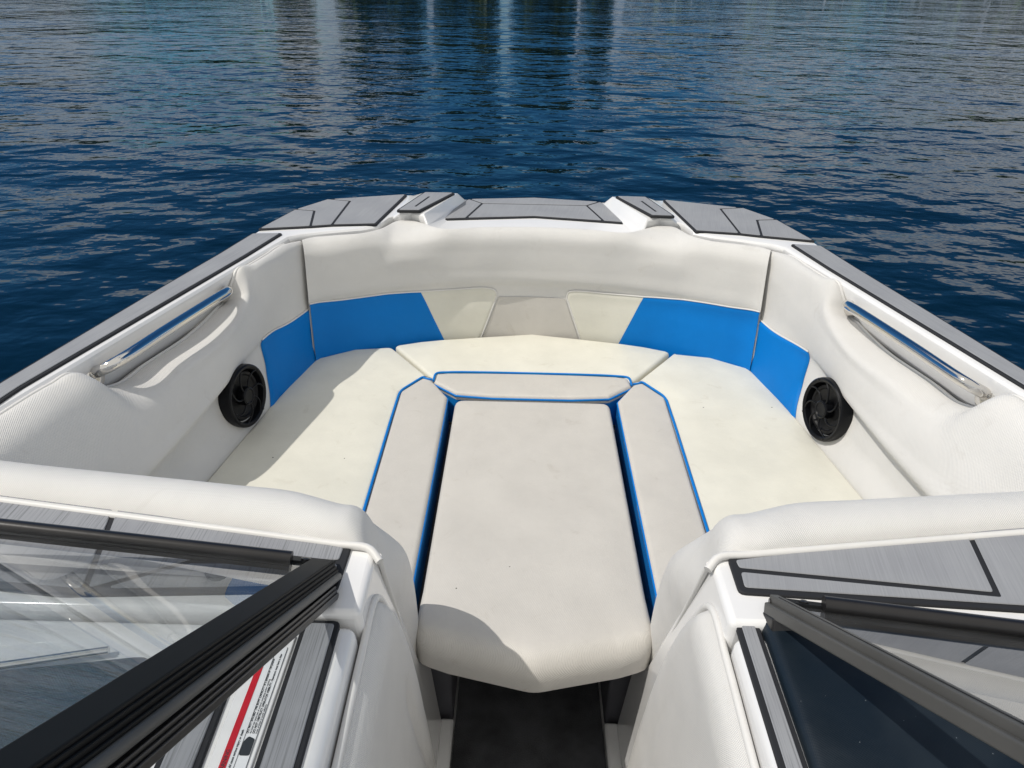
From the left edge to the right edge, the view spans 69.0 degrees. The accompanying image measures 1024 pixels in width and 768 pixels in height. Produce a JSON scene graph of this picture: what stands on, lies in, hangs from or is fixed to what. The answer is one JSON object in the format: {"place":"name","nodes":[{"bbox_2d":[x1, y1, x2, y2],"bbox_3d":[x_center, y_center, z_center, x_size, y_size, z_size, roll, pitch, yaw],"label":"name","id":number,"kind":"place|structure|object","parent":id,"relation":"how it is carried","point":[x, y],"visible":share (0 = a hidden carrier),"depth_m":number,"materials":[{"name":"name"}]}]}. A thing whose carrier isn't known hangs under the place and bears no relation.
{"place":"outdoors","nodes":[
{"label":"outdoors","id":0,"kind":"place"},
{"bbox_2d":[0,0,1023,381],"bbox_3d":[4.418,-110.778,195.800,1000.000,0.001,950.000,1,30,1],"label":"water","id":1,"kind":"structure","parent":0,"point":[148,146],"depth_m":9.60,"materials":[{"name":"blue liquid"}]},
{"bbox_2d":[0,192,1023,767],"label":"motorboat","id":2,"kind":"object","parent":1,"relation":"on","point":[164,602],"visible":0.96,"depth_m":1.41,"materials":[{"name":"white plastic"}]},
{"bbox_2d":[0,518,337,767],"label":"folded window","id":3,"kind":"structure","parent":2,"relation":"in","point":[74,736],"depth_m":0.78,"materials":[{"name":"black metal"}]},
{"bbox_2d":[208,348,448,609],"bbox_3d":[-0.620,0.288,2.332,0.774,0.149,1.527,1,30,1],"label":"seat cushion","id":4,"kind":"object","parent":2,"relation":"on","point":[366,430],"visible":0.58,"depth_m":2.37,"materials":[{"name":"white leather"}]},
{"bbox_2d":[396,335,668,424],"bbox_3d":[0.077,-0.024,2.894,1.089,0.150,0.517,1,30,1],"label":"seat cushion","id":5,"kind":"object","parent":2,"relation":"on","point":[533,368],"visible":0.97,"depth_m":2.83,"materials":[{"name":"white leather"}]},
{"bbox_2d":[416,401,651,692],"bbox_3d":[0.061,0.380,2.173,0.564,0.098,1.137,1,30,1],"label":"filler cushion","id":6,"kind":"object","parent":2,"relation":"on","point":[533,582],"visible":0.99,"depth_m":1.95,"materials":[{"name":"white leather"}]},
{"bbox_2d":[614,354,861,622],"bbox_3d":[0.747,0.320,2.321,0.772,0.148,1.530,1,30,1],"label":"seat cushion","id":7,"kind":"object","parent":2,"relation":"on","point":[705,445],"visible":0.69,"depth_m":2.34,"materials":[{"name":"white leather"}]}
]}

